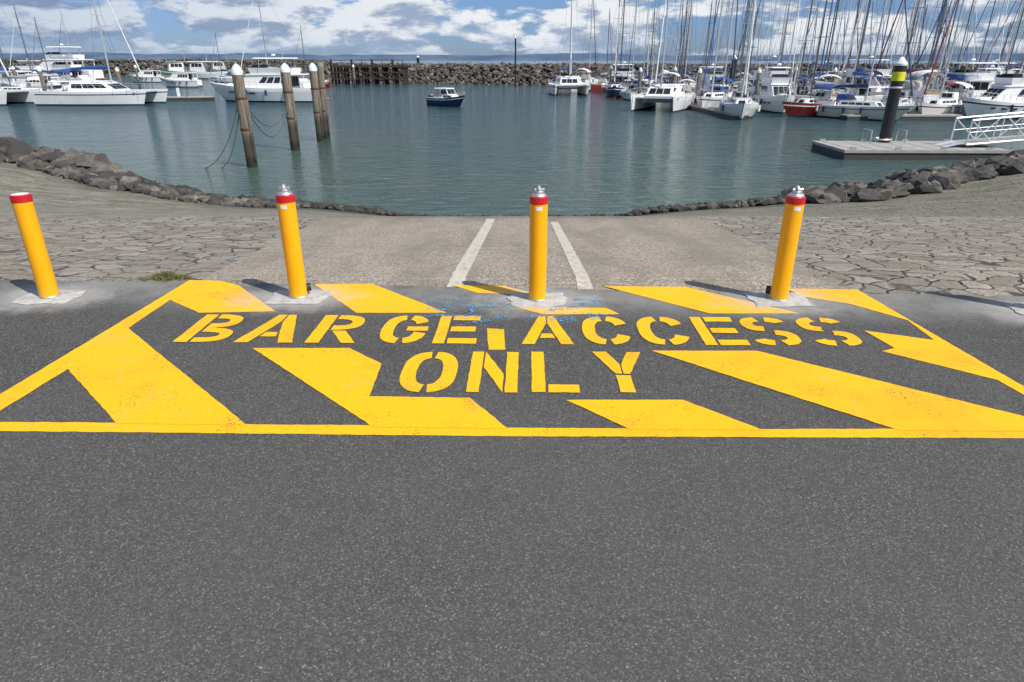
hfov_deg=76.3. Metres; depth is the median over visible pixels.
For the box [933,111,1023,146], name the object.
gangway
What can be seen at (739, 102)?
sailboat
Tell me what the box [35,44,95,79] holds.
motor yacht
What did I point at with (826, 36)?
sailboat
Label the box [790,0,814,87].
sailboat
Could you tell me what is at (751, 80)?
motor yacht
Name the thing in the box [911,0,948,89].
sailboat
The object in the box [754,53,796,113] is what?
motor yacht
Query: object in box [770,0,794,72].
sailboat
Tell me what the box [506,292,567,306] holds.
concrete footing
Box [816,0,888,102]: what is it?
sailboat
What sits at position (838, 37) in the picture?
sailboat
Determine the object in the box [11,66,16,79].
timber pile
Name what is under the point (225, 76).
sailboat
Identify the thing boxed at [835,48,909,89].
motor yacht
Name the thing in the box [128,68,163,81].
cabin cruiser
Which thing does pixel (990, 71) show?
motor yacht
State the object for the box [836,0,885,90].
sailboat
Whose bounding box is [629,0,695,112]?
sailing catamaran
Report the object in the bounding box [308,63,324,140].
timber pile
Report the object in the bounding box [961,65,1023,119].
motor yacht
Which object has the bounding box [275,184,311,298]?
bollard
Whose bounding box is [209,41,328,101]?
motor yacht
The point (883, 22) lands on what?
sailboat
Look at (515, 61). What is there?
black mooring pile
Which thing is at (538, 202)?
bollard
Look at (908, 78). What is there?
sailboat
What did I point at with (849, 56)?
sailboat
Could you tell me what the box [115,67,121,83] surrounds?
timber pile
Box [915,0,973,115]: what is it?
sailboat
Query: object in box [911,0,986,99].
sailboat
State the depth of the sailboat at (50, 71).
106.83 m
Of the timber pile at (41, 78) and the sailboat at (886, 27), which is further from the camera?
the sailboat at (886, 27)
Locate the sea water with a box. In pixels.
[0,61,1023,215]
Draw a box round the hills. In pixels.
[0,52,1023,60]
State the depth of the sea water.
36.86 m
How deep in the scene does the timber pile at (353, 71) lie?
116.47 m
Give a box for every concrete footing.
[11,290,85,304]
[264,289,330,303]
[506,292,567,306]
[744,292,814,306]
[1003,303,1023,314]
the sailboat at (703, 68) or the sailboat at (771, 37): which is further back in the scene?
the sailboat at (703, 68)
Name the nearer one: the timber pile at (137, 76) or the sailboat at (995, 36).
the sailboat at (995, 36)
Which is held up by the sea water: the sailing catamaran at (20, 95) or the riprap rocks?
the sailing catamaran at (20, 95)
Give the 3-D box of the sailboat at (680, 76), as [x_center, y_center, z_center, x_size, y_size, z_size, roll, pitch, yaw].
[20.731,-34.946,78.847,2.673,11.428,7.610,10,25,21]
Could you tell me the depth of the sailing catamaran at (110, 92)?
69.55 m
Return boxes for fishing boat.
[157,46,195,77]
[183,46,226,78]
[207,49,245,75]
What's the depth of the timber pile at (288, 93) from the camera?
34.44 m
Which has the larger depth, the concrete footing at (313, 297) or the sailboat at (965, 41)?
the sailboat at (965, 41)
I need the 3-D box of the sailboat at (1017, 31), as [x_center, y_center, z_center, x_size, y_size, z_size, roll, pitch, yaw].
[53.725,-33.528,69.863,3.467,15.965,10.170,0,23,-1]
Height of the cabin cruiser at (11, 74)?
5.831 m
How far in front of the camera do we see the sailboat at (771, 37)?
79.29 m
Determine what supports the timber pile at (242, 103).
in the sea water
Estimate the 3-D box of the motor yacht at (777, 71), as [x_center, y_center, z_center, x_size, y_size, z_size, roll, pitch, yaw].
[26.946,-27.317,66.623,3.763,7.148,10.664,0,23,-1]
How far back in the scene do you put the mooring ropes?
29.54 m
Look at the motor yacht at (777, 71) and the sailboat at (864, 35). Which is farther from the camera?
the sailboat at (864, 35)
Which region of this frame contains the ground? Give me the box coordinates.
[0,163,1023,295]
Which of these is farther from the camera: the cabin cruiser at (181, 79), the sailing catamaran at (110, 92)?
the cabin cruiser at (181, 79)
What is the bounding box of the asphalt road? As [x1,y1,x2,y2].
[0,279,1023,681]
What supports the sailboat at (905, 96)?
on the sea water
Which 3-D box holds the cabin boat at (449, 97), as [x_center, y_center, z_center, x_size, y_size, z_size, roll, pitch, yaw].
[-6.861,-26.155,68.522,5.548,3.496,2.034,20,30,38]
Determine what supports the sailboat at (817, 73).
on the sea water
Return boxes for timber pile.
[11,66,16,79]
[37,67,46,90]
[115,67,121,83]
[134,65,140,88]
[231,63,257,167]
[280,63,299,149]
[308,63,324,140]
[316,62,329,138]
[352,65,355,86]
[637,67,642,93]
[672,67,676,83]
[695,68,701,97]
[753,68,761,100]
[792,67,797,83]
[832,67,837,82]
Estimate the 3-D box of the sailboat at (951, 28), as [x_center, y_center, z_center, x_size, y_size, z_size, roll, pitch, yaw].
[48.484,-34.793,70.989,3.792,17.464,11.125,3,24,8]
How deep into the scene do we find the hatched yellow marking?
3.64 m
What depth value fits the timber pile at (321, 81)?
39.29 m
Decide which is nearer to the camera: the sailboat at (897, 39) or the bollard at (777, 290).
the bollard at (777, 290)
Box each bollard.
[9,192,61,298]
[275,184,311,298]
[527,185,547,301]
[765,185,805,301]
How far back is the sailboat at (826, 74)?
65.79 m
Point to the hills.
(411, 57)
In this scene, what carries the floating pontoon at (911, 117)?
on the sea water
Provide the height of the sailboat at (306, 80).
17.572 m
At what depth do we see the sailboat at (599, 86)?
98.54 m
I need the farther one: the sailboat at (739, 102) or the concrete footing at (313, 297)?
the sailboat at (739, 102)
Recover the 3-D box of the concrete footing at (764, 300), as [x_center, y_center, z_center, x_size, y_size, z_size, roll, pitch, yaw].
[2.051,-0.322,5.021,0.464,0.010,0.326,0,23,0]
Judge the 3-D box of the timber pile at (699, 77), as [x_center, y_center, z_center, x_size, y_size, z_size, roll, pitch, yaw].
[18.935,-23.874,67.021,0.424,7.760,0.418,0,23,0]
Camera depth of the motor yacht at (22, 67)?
136.19 m
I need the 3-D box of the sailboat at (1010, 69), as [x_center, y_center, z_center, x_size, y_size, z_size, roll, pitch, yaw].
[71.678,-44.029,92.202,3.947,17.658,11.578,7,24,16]
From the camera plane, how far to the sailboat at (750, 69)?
102.17 m
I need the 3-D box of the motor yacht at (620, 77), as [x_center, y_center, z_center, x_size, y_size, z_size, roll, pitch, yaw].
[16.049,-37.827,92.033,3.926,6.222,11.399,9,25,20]
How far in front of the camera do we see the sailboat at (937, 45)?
92.33 m
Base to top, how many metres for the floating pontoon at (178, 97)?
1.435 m
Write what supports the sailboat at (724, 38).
on the sea water
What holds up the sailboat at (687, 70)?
on the sea water
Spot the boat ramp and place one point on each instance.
(369, 249)
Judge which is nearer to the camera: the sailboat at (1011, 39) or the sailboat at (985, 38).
the sailboat at (1011, 39)
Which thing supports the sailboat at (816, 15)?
on the sea water
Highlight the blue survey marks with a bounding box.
[424,296,612,323]
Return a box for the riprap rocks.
[0,136,1023,215]
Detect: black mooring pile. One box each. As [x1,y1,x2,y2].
[515,36,515,86]
[730,55,736,87]
[878,57,907,142]
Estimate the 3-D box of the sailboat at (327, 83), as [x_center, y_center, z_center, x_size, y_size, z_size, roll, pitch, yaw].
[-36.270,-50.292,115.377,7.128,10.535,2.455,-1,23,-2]
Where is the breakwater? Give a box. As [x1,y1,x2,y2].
[0,58,1023,84]
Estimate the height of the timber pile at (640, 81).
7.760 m
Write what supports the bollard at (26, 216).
on the concrete footing at (32, 298)
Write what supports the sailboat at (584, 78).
on the sea water
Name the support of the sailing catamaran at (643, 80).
on the sea water
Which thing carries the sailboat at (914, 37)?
on the sea water
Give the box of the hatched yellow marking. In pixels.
[0,280,1023,437]
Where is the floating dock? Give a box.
[811,129,1010,159]
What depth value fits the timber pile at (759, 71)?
65.83 m
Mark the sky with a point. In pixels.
(330, 27)
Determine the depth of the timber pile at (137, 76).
108.26 m
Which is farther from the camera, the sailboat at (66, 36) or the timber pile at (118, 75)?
the sailboat at (66, 36)
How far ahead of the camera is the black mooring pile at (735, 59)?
74.09 m
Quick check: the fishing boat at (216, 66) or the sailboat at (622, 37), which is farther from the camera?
the fishing boat at (216, 66)
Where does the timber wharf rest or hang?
in the sea water
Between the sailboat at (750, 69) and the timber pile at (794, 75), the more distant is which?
the sailboat at (750, 69)
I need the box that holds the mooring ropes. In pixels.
[206,101,287,167]
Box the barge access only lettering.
[173,314,861,392]
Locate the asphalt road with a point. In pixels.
(176, 557)
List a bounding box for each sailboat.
[0,10,58,90]
[9,6,68,84]
[31,18,75,88]
[59,10,90,65]
[209,32,232,81]
[241,0,309,83]
[293,26,330,86]
[571,0,598,90]
[590,11,612,91]
[603,0,624,97]
[611,0,630,70]
[620,0,644,100]
[635,1,660,83]
[641,9,657,91]
[656,0,686,85]
[671,0,691,88]
[673,0,696,95]
[677,0,697,86]
[694,0,734,107]
[697,1,713,73]
[700,0,742,95]
[702,0,717,71]
[716,0,729,75]
[719,0,762,119]
[731,1,750,90]
[734,0,751,85]
[734,0,761,87]
[740,0,771,85]
[741,11,758,76]
[769,0,792,74]
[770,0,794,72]
[780,0,802,88]
[782,0,852,116]
[789,0,816,101]
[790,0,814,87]
[797,0,819,83]
[802,0,916,121]
[805,7,824,80]
[806,0,833,91]
[806,0,857,87]
[808,0,847,97]
[819,0,845,81]
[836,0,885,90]
[837,0,864,82]
[839,0,873,77]
[861,5,884,63]
[870,0,894,73]
[871,0,951,104]
[882,0,908,74]
[882,0,925,113]
[884,23,892,68]
[898,0,928,80]
[907,0,930,79]
[907,5,927,77]
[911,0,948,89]
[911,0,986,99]
[913,1,953,84]
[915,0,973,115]
[919,3,948,84]
[922,0,969,88]
[935,9,949,77]
[937,1,976,81]
[958,0,1009,70]
[972,0,1010,73]
[975,1,1023,74]
[982,0,1023,75]
[994,0,1023,72]
[996,23,1010,66]
[1008,32,1023,73]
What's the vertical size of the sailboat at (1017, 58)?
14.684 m
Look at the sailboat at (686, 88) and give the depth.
71.18 m
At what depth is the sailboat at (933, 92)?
64.99 m
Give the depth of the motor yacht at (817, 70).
86.85 m
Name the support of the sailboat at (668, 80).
on the sea water
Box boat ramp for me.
[203,216,841,291]
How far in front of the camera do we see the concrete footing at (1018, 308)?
4.85 m
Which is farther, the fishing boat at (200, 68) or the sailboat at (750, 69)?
the fishing boat at (200, 68)
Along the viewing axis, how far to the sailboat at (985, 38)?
105.34 m
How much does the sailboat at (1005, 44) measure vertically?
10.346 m
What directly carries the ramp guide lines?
on the boat ramp
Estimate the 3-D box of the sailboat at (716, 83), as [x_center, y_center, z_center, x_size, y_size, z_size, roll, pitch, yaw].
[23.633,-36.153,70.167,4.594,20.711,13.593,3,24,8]
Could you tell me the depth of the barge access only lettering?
4.32 m
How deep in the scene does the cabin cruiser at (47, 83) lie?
85.53 m
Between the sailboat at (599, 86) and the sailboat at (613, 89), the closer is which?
the sailboat at (613, 89)
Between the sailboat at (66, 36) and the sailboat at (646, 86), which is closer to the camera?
the sailboat at (646, 86)
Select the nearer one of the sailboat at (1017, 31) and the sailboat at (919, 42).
the sailboat at (1017, 31)
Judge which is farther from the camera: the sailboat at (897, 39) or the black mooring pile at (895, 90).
the sailboat at (897, 39)
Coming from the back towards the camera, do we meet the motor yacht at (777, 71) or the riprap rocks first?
the motor yacht at (777, 71)
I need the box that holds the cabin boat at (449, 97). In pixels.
[426,77,464,106]
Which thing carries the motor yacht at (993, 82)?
on the sea water
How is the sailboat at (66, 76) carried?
on the sea water
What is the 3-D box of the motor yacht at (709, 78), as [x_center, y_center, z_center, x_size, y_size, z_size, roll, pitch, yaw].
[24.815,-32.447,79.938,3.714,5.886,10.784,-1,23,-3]
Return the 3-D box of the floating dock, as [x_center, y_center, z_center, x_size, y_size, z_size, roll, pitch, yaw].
[20.233,-10.128,33.456,8.000,1.141,4.000,0,23,1]
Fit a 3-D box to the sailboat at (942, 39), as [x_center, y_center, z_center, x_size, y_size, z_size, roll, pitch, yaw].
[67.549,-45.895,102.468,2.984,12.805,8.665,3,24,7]
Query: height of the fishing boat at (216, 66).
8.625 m
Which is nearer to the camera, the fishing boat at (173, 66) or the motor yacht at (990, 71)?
the motor yacht at (990, 71)
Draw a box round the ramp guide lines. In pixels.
[447,219,592,288]
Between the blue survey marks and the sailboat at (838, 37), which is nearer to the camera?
the blue survey marks
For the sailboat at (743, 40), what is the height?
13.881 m
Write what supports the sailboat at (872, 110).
on the sea water
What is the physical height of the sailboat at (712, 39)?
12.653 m
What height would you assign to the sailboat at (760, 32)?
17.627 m
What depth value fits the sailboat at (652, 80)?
96.55 m
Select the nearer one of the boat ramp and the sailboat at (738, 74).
the boat ramp
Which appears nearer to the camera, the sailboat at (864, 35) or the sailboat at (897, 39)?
the sailboat at (897, 39)
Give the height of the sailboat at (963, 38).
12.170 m
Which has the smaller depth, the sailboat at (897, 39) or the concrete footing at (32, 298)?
the concrete footing at (32, 298)
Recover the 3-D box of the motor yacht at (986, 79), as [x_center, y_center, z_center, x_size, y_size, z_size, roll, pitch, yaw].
[46.145,-27.144,66.701,4.239,6.718,12.308,3,24,7]
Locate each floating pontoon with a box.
[166,88,214,100]
[688,99,749,119]
[839,113,962,120]
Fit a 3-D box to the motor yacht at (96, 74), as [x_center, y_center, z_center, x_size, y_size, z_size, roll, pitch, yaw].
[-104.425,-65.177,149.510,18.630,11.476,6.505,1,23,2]
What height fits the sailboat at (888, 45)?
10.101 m
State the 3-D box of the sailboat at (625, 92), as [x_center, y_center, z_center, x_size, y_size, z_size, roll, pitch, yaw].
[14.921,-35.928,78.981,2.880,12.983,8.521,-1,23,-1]
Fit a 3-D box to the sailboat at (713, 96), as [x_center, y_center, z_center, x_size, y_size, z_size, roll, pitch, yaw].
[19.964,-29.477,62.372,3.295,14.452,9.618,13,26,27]
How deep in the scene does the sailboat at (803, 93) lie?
65.56 m
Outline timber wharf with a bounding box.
[329,59,408,83]
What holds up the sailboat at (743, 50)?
on the sea water
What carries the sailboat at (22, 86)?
on the sea water
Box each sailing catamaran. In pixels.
[0,59,38,105]
[34,0,167,105]
[548,0,590,95]
[622,0,662,87]
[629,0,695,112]
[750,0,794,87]
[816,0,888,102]
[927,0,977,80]
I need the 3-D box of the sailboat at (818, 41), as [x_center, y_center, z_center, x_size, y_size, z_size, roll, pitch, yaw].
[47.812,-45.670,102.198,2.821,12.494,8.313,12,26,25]
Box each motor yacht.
[15,52,49,73]
[19,37,107,79]
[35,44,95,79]
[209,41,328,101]
[605,61,636,93]
[691,64,723,92]
[744,37,796,100]
[744,63,764,89]
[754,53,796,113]
[806,53,839,83]
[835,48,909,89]
[932,52,997,97]
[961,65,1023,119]
[975,54,1015,73]
[978,51,1004,84]
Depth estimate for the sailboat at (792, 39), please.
70.71 m
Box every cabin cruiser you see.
[0,63,31,86]
[0,63,65,90]
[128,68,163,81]
[159,67,203,86]
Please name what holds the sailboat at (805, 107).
on the sea water
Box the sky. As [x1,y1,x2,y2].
[0,0,1023,55]
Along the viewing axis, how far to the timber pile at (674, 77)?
78.26 m
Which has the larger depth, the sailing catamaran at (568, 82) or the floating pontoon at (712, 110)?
the sailing catamaran at (568, 82)
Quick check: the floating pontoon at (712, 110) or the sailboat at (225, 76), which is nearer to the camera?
the floating pontoon at (712, 110)
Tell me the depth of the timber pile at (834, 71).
71.94 m
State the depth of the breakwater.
134.07 m
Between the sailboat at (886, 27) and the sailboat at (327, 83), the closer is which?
the sailboat at (886, 27)
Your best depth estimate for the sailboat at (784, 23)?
105.92 m

